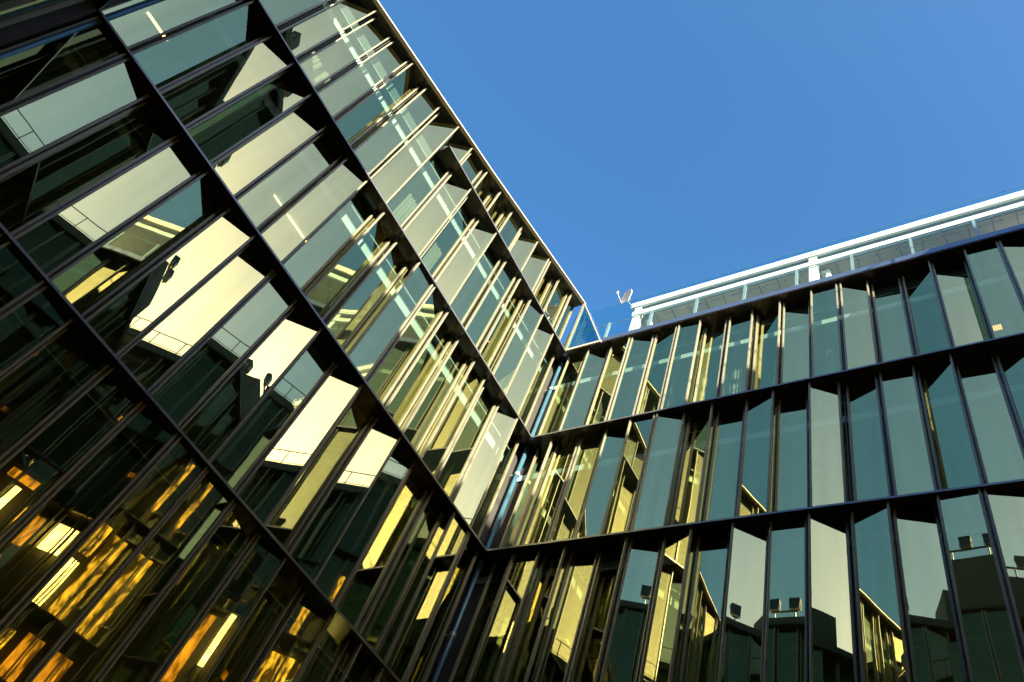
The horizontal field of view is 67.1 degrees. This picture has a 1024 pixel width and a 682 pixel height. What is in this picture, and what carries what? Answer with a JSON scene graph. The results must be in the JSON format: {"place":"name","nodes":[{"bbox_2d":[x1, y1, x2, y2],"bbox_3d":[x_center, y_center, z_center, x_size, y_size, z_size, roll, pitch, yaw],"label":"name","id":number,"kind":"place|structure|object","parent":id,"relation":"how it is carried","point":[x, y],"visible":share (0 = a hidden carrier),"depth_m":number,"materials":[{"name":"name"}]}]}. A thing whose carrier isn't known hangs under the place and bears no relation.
{"place":"outdoors","nodes":[
{"label":"outdoors","id":0,"kind":"place"},
{"bbox_2d":[0,0,128,49],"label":"window","id":1,"kind":"structure","parent":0,"point":[21,21],"depth_m":11.65,"materials":[{"name":"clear glass"}]},
{"bbox_2d":[0,0,584,681],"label":"glass building","id":2,"kind":"structure","parent":0,"point":[278,352],"depth_m":14.11,"materials":[{"name":"brown metal"}]},
{"bbox_2d":[0,238,44,311],"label":"window","id":3,"kind":"structure","parent":2,"relation":"in","point":[17,279],"depth_m":10.68,"materials":[{"name":"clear glass"}]},
{"bbox_2d":[0,284,73,376],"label":"window","id":4,"kind":"structure","parent":2,"relation":"in","point":[25,326],"depth_m":10.75,"materials":[{"name":"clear glass"}]},
{"bbox_2d":[0,324,108,460],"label":"window","id":5,"kind":"structure","parent":2,"relation":"in","point":[33,390],"depth_m":10.90,"materials":[{"name":"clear glass"}]},
{"bbox_2d":[0,16,125,109],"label":"window","id":6,"kind":"structure","parent":2,"relation":"in","point":[29,73],"depth_m":12.01,"materials":[{"name":"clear glass"}]},
{"bbox_2d":[0,366,143,539],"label":"window","id":7,"kind":"structure","parent":2,"relation":"in","point":[41,461],"depth_m":10.78,"materials":[{"name":"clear glass"}]},
{"bbox_2d":[0,56,148,172],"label":"window","id":8,"kind":"structure","parent":2,"relation":"in","point":[30,126],"depth_m":12.03,"materials":[{"name":"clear glass"}]},
{"bbox_2d":[0,100,176,234],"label":"window","id":9,"kind":"structure","parent":2,"relation":"in","point":[35,187],"depth_m":12.14,"materials":[{"name":"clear glass"}]},
{"bbox_2d":[0,403,177,624],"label":"window","id":10,"kind":"structure","parent":2,"relation":"in","point":[29,552],"depth_m":10.70,"materials":[{"name":"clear glass"}]},
{"bbox_2d":[0,435,206,681],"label":"window","id":11,"kind":"structure","parent":2,"relation":"in","point":[44,618],"depth_m":10.63,"materials":[{"name":"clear glass"}]},
{"bbox_2d":[12,138,201,275],"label":"window","id":12,"kind":"structure","parent":2,"relation":"in","point":[60,236],"depth_m":12.30,"materials":[{"name":"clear glass"}]},
{"bbox_2d":[27,469,233,681],"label":"window","id":13,"kind":"structure","parent":2,"relation":"in","point":[84,653],"depth_m":11.09,"materials":[{"name":"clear glass"}]},
{"bbox_2d":[48,171,222,315],"bbox_3d":[-6.095,-1.665,12.789,0.325,3.943,0.750,-16,-62,30],"label":"window","id":14,"kind":"structure","parent":2,"relation":"in","point":[89,280],"depth_m":12.61,"materials":[{"name":"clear glass"}]},
{"bbox_2d":[83,208,255,355],"bbox_3d":[-5.691,-1.130,13.037,0.785,3.943,0.301,44,-52,-14],"label":"window","id":15,"kind":"structure","parent":2,"relation":"in","point":[120,321],"depth_m":12.85,"materials":[{"name":"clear glass"}]},
{"bbox_2d":[101,0,245,49],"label":"window","id":16,"kind":"structure","parent":2,"relation":"in","point":[142,26],"depth_m":14.09,"materials":[{"name":"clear glass"}]},
{"bbox_2d":[95,502,257,681],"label":"window","id":17,"kind":"structure","parent":2,"relation":"in","point":[147,650],"depth_m":11.71,"materials":[{"name":"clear glass"}]},
{"bbox_2d":[118,239,273,391],"bbox_3d":[-5.423,-0.503,13.404,0.290,3.943,0.738,-16,-62,30],"label":"window","id":18,"kind":"structure","parent":2,"relation":"in","point":[157,351],"depth_m":13.28,"materials":[{"name":"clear glass"}]},
{"bbox_2d":[131,0,264,90],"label":"window","id":19,"kind":"structure","parent":2,"relation":"in","point":[171,58],"depth_m":14.81,"materials":[{"name":"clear glass"}]},
{"bbox_2d":[153,534,286,681],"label":"window","id":20,"kind":"structure","parent":2,"relation":"in","point":[198,655],"depth_m":12.23,"materials":[{"name":"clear glass"}]},
{"bbox_2d":[149,272,296,425],"bbox_3d":[-5.045,0.065,13.686,0.090,3.943,0.733,-18,-63,30],"label":"window","id":21,"kind":"structure","parent":2,"relation":"in","point":[188,384],"depth_m":13.52,"materials":[{"name":"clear glass"}]},
{"bbox_2d":[159,36,293,127],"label":"window","id":22,"kind":"structure","parent":2,"relation":"in","point":[192,98],"depth_m":15.06,"materials":[{"name":"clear glass"}]},
{"bbox_2d":[186,70,311,162],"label":"window","id":23,"kind":"structure","parent":2,"relation":"in","point":[220,131],"depth_m":15.46,"materials":[{"name":"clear glass"}]},
{"bbox_2d":[179,304,322,461],"bbox_3d":[-4.691,0.650,13.990,0.340,3.943,0.718,-16,-62,30],"label":"window","id":24,"kind":"structure","parent":2,"relation":"in","point":[225,409],"depth_m":13.84,"materials":[{"name":"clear glass"}]},
{"bbox_2d":[207,562,300,681],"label":"window","id":25,"kind":"structure","parent":2,"relation":"in","point":[253,637],"depth_m":12.92,"materials":[{"name":"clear glass"}]},
{"bbox_2d":[211,98,326,196],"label":"window","id":26,"kind":"structure","parent":2,"relation":"in","point":[247,162],"depth_m":15.82,"materials":[{"name":"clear glass"}]},
{"bbox_2d":[210,332,334,489],"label":"window","id":27,"kind":"structure","parent":2,"relation":"in","point":[234,461],"depth_m":14.29,"materials":[{"name":"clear glass"}]},
{"bbox_2d":[244,590,331,681],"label":"window","id":28,"kind":"structure","parent":2,"relation":"in","point":[293,641],"depth_m":13.37,"materials":[{"name":"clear glass"}]},
{"bbox_2d":[235,130,341,228],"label":"window","id":29,"kind":"structure","parent":2,"relation":"in","point":[264,199],"depth_m":16.20,"materials":[{"name":"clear glass"}]},
{"bbox_2d":[235,364,362,524],"bbox_3d":[-3.997,1.837,14.615,0.370,3.943,0.697,-16,-62,30],"label":"window","id":30,"kind":"structure","parent":2,"relation":"in","point":[269,481],"depth_m":14.46,"materials":[{"name":"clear glass"}]},
{"bbox_2d":[258,157,367,262],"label":"window","id":31,"kind":"structure","parent":2,"relation":"in","point":[287,232],"depth_m":16.27,"materials":[{"name":"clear glass"}]},
{"bbox_2d":[265,388,373,549],"bbox_3d":[-3.713,2.467,14.978,0.249,3.943,0.826,-6,-57,24],"label":"window","id":32,"kind":"structure","parent":2,"relation":"in","point":[288,518],"depth_m":14.90,"materials":[{"name":"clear glass"}]},
{"bbox_2d":[296,618,349,681],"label":"window","id":33,"kind":"structure","parent":2,"relation":"in","point":[329,649],"depth_m":13.89,"materials":[{"name":"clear glass"}]},
{"bbox_2d":[278,0,376,57],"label":"window","id":34,"kind":"structure","parent":2,"relation":"in","point":[304,35],"depth_m":18.37,"materials":[{"name":"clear glass"}]},
{"bbox_2d":[282,184,375,289],"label":"window","id":35,"kind":"structure","parent":2,"relation":"in","point":[319,249],"depth_m":16.81,"materials":[{"name":"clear glass"}]},
{"bbox_2d":[287,418,400,581],"bbox_3d":[-3.299,3.022,15.237,0.410,3.943,0.678,-16,-62,30],"label":"window","id":36,"kind":"structure","parent":2,"relation":"in","point":[318,539],"depth_m":15.07,"materials":[{"name":"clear glass"}]},
{"bbox_2d":[298,15,390,87],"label":"window","id":37,"kind":"structure","parent":2,"relation":"in","point":[320,66],"depth_m":18.80,"materials":[{"name":"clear glass"}]},
{"bbox_2d":[302,211,392,319],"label":"window","id":38,"kind":"structure","parent":2,"relation":"in","point":[344,273],"depth_m":16.98,"materials":[{"name":"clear glass"}]},
{"bbox_2d":[316,39,408,117],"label":"window","id":39,"kind":"structure","parent":2,"relation":"in","point":[345,90],"depth_m":19.10,"materials":[{"name":"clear glass"}]},
{"bbox_2d":[315,441,413,605],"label":"window","id":40,"kind":"structure","parent":2,"relation":"in","point":[346,557],"depth_m":15.46,"materials":[{"name":"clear glass"}]},
{"bbox_2d":[323,240,408,347],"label":"window","id":41,"kind":"structure","parent":2,"relation":"in","point":[352,313],"depth_m":17.35,"materials":[{"name":"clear glass"}]},
{"bbox_2d":[334,62,420,144],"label":"window","id":42,"kind":"structure","parent":2,"relation":"in","point":[356,122],"depth_m":19.47,"materials":[{"name":"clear glass"}]},
{"bbox_2d":[336,469,427,629],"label":"window","id":43,"kind":"structure","parent":2,"relation":"in","point":[366,579],"depth_m":15.88,"materials":[{"name":"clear glass"}]},
{"bbox_2d":[343,262,433,379],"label":"window","id":44,"kind":"structure","parent":2,"relation":"in","point":[367,351],"depth_m":17.42,"materials":[{"name":"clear glass"}]},
{"bbox_2d":[351,87,440,174],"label":"window","id":45,"kind":"structure","parent":2,"relation":"in","point":[377,147],"depth_m":19.77,"materials":[{"name":"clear glass"}]},
{"bbox_2d":[357,491,442,651],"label":"window","id":46,"kind":"structure","parent":2,"relation":"in","point":[375,622],"depth_m":16.12,"materials":[{"name":"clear glass"}]},
{"bbox_2d":[366,285,443,403],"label":"window","id":47,"kind":"structure","parent":2,"relation":"in","point":[399,355],"depth_m":17.79,"materials":[{"name":"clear glass"}]},
{"bbox_2d":[369,110,459,202],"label":"window","id":48,"kind":"structure","parent":2,"relation":"in","point":[398,169],"depth_m":20.13,"materials":[{"name":"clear glass"}]},
{"bbox_2d":[383,311,453,426],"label":"window","id":49,"kind":"structure","parent":2,"relation":"in","point":[408,390],"depth_m":18.23,"materials":[{"name":"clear glass"}]},
{"bbox_2d":[387,150,450,226],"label":"window","id":50,"kind":"structure","parent":2,"relation":"in","point":[410,197],"depth_m":20.30,"materials":[{"name":"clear glass"}]},
{"bbox_2d":[376,512,468,681],"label":"window","id":51,"kind":"structure","parent":2,"relation":"in","point":[402,651],"depth_m":16.21,"materials":[{"name":"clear glass"}]},
{"bbox_2d":[400,338,467,450],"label":"window","id":52,"kind":"structure","parent":2,"relation":"in","point":[432,401],"depth_m":18.63,"materials":[{"name":"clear glass"}]},
{"bbox_2d":[402,172,471,255],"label":"window","id":53,"kind":"structure","parent":2,"relation":"in","point":[421,229],"depth_m":20.40,"materials":[{"name":"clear glass"}]},
{"bbox_2d":[405,533,478,681],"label":"window","id":54,"kind":"structure","parent":2,"relation":"in","point":[421,666],"depth_m":16.66,"materials":[{"name":"black glass"}]},
{"bbox_2d":[420,192,475,276],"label":"window","id":55,"kind":"structure","parent":2,"relation":"in","point":[438,250],"depth_m":20.86,"materials":[{"name":"teal glass"}]},
{"bbox_2d":[417,359,485,476],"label":"window","id":56,"kind":"structure","parent":2,"relation":"in","point":[436,449],"depth_m":18.81,"materials":[{"name":"yellow glass"}]},
{"bbox_2d":[433,218,496,304],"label":"window","id":57,"kind":"structure","parent":2,"relation":"in","point":[464,259],"depth_m":21.01,"materials":[{"name":"beige glass"}]},
{"bbox_2d":[435,383,496,498],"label":"window","id":58,"kind":"structure","parent":2,"relation":"in","point":[450,473],"depth_m":19.27,"materials":[{"name":"yellow glass"}]},
{"bbox_2d":[450,236,501,322],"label":"window","id":59,"kind":"structure","parent":2,"relation":"in","point":[467,296],"depth_m":21.53,"materials":[{"name":"teal glass"}]},
{"bbox_2d":[451,403,517,526],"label":"window","id":60,"kind":"structure","parent":2,"relation":"in","point":[469,494],"depth_m":19.39,"materials":[{"name":"beige glass"}]},
{"bbox_2d":[462,260,516,346],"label":"window","id":61,"kind":"structure","parent":2,"relation":"in","point":[484,313],"depth_m":21.65,"materials":[{"name":"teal glass"}]},
{"bbox_2d":[471,427,520,538],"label":"window","id":62,"kind":"structure","parent":2,"relation":"in","point":[481,518],"depth_m":19.88,"materials":[{"name":"black glass"}]},
{"bbox_2d":[477,278,523,366],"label":"window","id":63,"kind":"structure","parent":2,"relation":"in","point":[502,323],"depth_m":21.94,"materials":[{"name":"yellow glass"}]},
{"bbox_2d":[489,298,543,393],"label":"window","id":64,"kind":"structure","parent":2,"relation":"in","point":[510,359],"depth_m":22.13,"materials":[{"name":"grey glass"}]},
{"bbox_2d":[506,317,553,414],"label":"window","id":65,"kind":"structure","parent":2,"relation":"in","point":[521,384],"depth_m":22.53,"materials":[{"name":"grey glass"}]},
{"bbox_2d":[378,0,1023,347],"label":"sky","id":66,"kind":"structure","parent":0,"point":[652,147],"materials":[{"name":"blue"}]},
{"bbox_3d":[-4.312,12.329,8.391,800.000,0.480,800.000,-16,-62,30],"label":"ground","id":67,"kind":"structure","parent":0,"visible":0},
{"bbox_2d":[426,223,1023,681],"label":"glass building","id":68,"kind":"structure","parent":67,"relation":"on","point":[682,507],"depth_m":16.00,"materials":[{"name":"brown metal"}]},
{"bbox_2d":[448,556,511,681],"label":"window","id":69,"kind":"structure","parent":68,"relation":"in","point":[462,667],"depth_m":16.92,"materials":[{"name":"clear glass"}]},
{"bbox_2d":[431,361,563,681],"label":"downpipe","id":70,"kind":"object","parent":68,"relation":"attached to","point":[452,634],"visible":1,"depth_m":19.07,"materials":[{"name":"grey"}]},
{"bbox_2d":[467,551,543,681],"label":"window","id":71,"kind":"structure","parent":68,"relation":"in","point":[511,604],"depth_m":16.45,"materials":[{"name":"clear glass"}]},
{"bbox_2d":[499,438,556,547],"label":"window","id":72,"kind":"structure","parent":68,"relation":"in","point":[515,525],"depth_m":19.70,"materials":[{"name":"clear glass"}]},
{"bbox_2d":[503,546,570,681],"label":"window","id":73,"kind":"structure","parent":68,"relation":"in","point":[519,668],"depth_m":16.09,"materials":[{"name":"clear glass"}]},
{"bbox_2d":[521,438,580,544],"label":"window","id":74,"kind":"structure","parent":68,"relation":"in","point":[547,504],"depth_m":19.49,"materials":[{"name":"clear glass"}]},
{"bbox_2d":[538,352,586,434],"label":"window","id":75,"kind":"structure","parent":68,"relation":"in","point":[552,421],"depth_m":22.81,"materials":[{"name":"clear glass"}]},
{"bbox_2d":[534,550,600,681],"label":"window","id":76,"kind":"structure","parent":68,"relation":"in","point":[556,659],"depth_m":15.85,"materials":[{"name":"clear glass"}]},
{"bbox_2d":[548,433,604,540],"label":"window","id":77,"kind":"structure","parent":68,"relation":"in","point":[567,518],"depth_m":19.12,"materials":[{"name":"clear glass"}]},
{"bbox_2d":[559,349,609,430],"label":"window","id":78,"kind":"structure","parent":68,"relation":"in","point":[582,397],"depth_m":22.46,"materials":[{"name":"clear glass"}]},
{"bbox_2d":[567,537,629,681],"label":"window","id":79,"kind":"structure","parent":68,"relation":"in","point":[587,659],"depth_m":15.36,"materials":[{"name":"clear glass"}]},
{"bbox_2d":[574,423,628,537],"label":"window","id":80,"kind":"structure","parent":68,"relation":"in","point":[598,494],"depth_m":18.66,"materials":[{"name":"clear glass"}]},
{"bbox_2d":[585,337,631,424],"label":"window","id":81,"kind":"structure","parent":68,"relation":"in","point":[608,383],"depth_m":21.97,"materials":[{"name":"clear glass"}]},
{"bbox_2d":[600,414,655,533],"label":"window","id":82,"kind":"structure","parent":68,"relation":"in","point":[619,514],"depth_m":18.07,"materials":[{"name":"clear glass"}]},
{"bbox_2d":[599,540,662,681],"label":"window","id":83,"kind":"structure","parent":68,"relation":"in","point":[627,637],"depth_m":14.99,"materials":[{"name":"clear glass"}]},
{"bbox_2d":[607,334,655,419],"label":"window","id":84,"kind":"structure","parent":68,"relation":"in","point":[630,384],"depth_m":21.63,"materials":[{"name":"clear glass"}]},
{"bbox_2d":[636,325,677,413],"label":"window","id":85,"kind":"structure","parent":68,"relation":"in","point":[651,396],"depth_m":21.28,"materials":[{"name":"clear glass"}]},
{"bbox_2d":[631,412,687,529],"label":"window","id":86,"kind":"structure","parent":68,"relation":"in","point":[654,499],"depth_m":17.76,"materials":[{"name":"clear glass"}]},
{"bbox_2d":[638,527,697,681],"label":"window","id":87,"kind":"structure","parent":68,"relation":"in","point":[659,653],"depth_m":14.48,"materials":[{"name":"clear glass"}]},
{"bbox_2d":[660,319,704,408],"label":"window","id":88,"kind":"structure","parent":68,"relation":"in","point":[678,382],"depth_m":20.83,"materials":[{"name":"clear glass"}]},
{"bbox_2d":[670,404,716,524],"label":"window","id":89,"kind":"structure","parent":68,"relation":"in","point":[687,501],"depth_m":17.48,"materials":[{"name":"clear glass"}]},
{"bbox_2d":[679,526,730,681],"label":"window","id":90,"kind":"structure","parent":68,"relation":"in","point":[703,632],"depth_m":14.30,"materials":[{"name":"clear glass"}]},
{"bbox_2d":[693,318,728,401],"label":"window","id":91,"kind":"structure","parent":68,"relation":"in","point":[709,376],"depth_m":20.74,"materials":[{"name":"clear glass"}]},
{"bbox_2d":[703,403,745,520],"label":"window","id":92,"kind":"structure","parent":68,"relation":"in","point":[723,482],"depth_m":17.26,"materials":[{"name":"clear glass"}]},
{"bbox_2d":[719,310,756,396],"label":"window","id":93,"kind":"structure","parent":68,"relation":"in","point":[735,373],"depth_m":20.27,"materials":[{"name":"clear glass"}]},
{"bbox_2d":[717,522,768,681],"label":"window","id":94,"kind":"structure","parent":68,"relation":"in","point":[741,658],"depth_m":13.78,"materials":[{"name":"grey glass"}]},
{"bbox_2d":[736,390,777,515],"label":"window","id":95,"kind":"structure","parent":68,"relation":"in","point":[756,484],"depth_m":16.65,"materials":[{"name":"teal glass"}]},
{"bbox_2d":[751,300,782,389],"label":"window","id":96,"kind":"structure","parent":68,"relation":"in","point":[766,372],"depth_m":19.92,"materials":[{"name":"teal glass"}]},
{"bbox_2d":[763,516,808,681],"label":"window","id":97,"kind":"structure","parent":68,"relation":"in","point":[786,640],"depth_m":13.39,"materials":[{"name":"teal glass"}]},
{"bbox_2d":[775,386,809,510],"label":"window","id":98,"kind":"structure","parent":68,"relation":"in","point":[792,491],"depth_m":16.52,"materials":[{"name":"teal glass"}]},
{"bbox_2d":[781,294,811,382],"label":"window","id":99,"kind":"structure","parent":68,"relation":"in","point":[796,328],"depth_m":19.62,"materials":[{"name":"teal glass"}]},
{"bbox_2d":[629,190,1023,330],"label":"railing","id":100,"kind":"object","parent":68,"relation":"on","point":[968,214],"visible":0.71,"depth_m":23.49,"materials":[{"name":"white metal"}]},
{"bbox_2d":[810,283,845,376],"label":"window","id":101,"kind":"structure","parent":68,"relation":"in","point":[827,347],"depth_m":18.97,"materials":[{"name":"teal glass"}]},
{"bbox_2d":[808,382,852,506],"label":"window","id":102,"kind":"structure","parent":68,"relation":"in","point":[827,469],"depth_m":15.95,"materials":[{"name":"grey glass"}]},
{"bbox_2d":[808,512,860,681],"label":"window","id":103,"kind":"structure","parent":68,"relation":"in","point":[833,645],"depth_m":13.02,"materials":[{"name":"grey glass"}]},
{"bbox_2d":[839,280,880,369],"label":"window","id":104,"kind":"structure","parent":68,"relation":"in","point":[860,348],"depth_m":18.71,"materials":[{"name":"teal glass"}]},
{"bbox_2d":[846,375,894,500],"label":"window","id":105,"kind":"structure","parent":68,"relation":"in","point":[871,477],"depth_m":15.70,"materials":[{"name":"teal glass"}]},
{"bbox_2d":[850,501,913,681],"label":"window","id":106,"kind":"structure","parent":68,"relation":"in","point":[883,653],"depth_m":12.57,"materials":[{"name":"teal glass"}]},
{"bbox_2d":[871,277,915,361],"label":"window","id":107,"kind":"structure","parent":68,"relation":"in","point":[894,336],"depth_m":18.58,"materials":[{"name":"teal glass"}]},
{"bbox_2d":[879,365,938,495],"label":"window","id":108,"kind":"structure","parent":68,"relation":"in","point":[912,470],"depth_m":15.23,"materials":[{"name":"teal glass"}]},
{"bbox_2d":[902,260,952,353],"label":"window","id":109,"kind":"structure","parent":68,"relation":"in","point":[930,330],"depth_m":18.08,"materials":[{"name":"teal glass"}]},
{"bbox_2d":[893,499,969,681],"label":"window","id":110,"kind":"structure","parent":68,"relation":"in","point":[937,653],"depth_m":12.32,"materials":[{"name":"grey glass"}]},
{"bbox_2d":[917,354,985,489],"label":"window","id":111,"kind":"structure","parent":68,"relation":"in","point":[956,463],"depth_m":14.89,"materials":[{"name":"teal glass"}]},
{"bbox_2d":[932,259,991,346],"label":"window","id":112,"kind":"structure","parent":68,"relation":"in","point":[963,311],"depth_m":17.77,"materials":[{"name":"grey glass"}]},
{"bbox_2d":[936,488,1023,681],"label":"window","id":113,"kind":"structure","parent":68,"relation":"in","point":[989,636],"depth_m":11.77,"materials":[{"name":"teal glass"}]},
{"bbox_2d":[955,355,1023,482],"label":"window","id":114,"kind":"structure","parent":68,"relation":"in","point":[1000,450],"depth_m":14.69,"materials":[{"name":"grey glass"}]},
{"bbox_2d":[963,241,1023,337],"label":"window","id":115,"kind":"structure","parent":68,"relation":"in","point":[1002,303],"depth_m":17.23,"materials":[{"name":"teal glass"}]},
{"bbox_2d":[983,489,1023,649],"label":"window","id":116,"kind":"structure","parent":68,"relation":"in","point":[1005,507],"depth_m":12.30,"materials":[{"name":"grey glass"}]},
{"bbox_2d":[995,343,1023,441],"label":"window","id":117,"kind":"structure","parent":68,"relation":"in","point":[1010,362],"depth_m":15.23,"materials":[{"name":"teal glass"}]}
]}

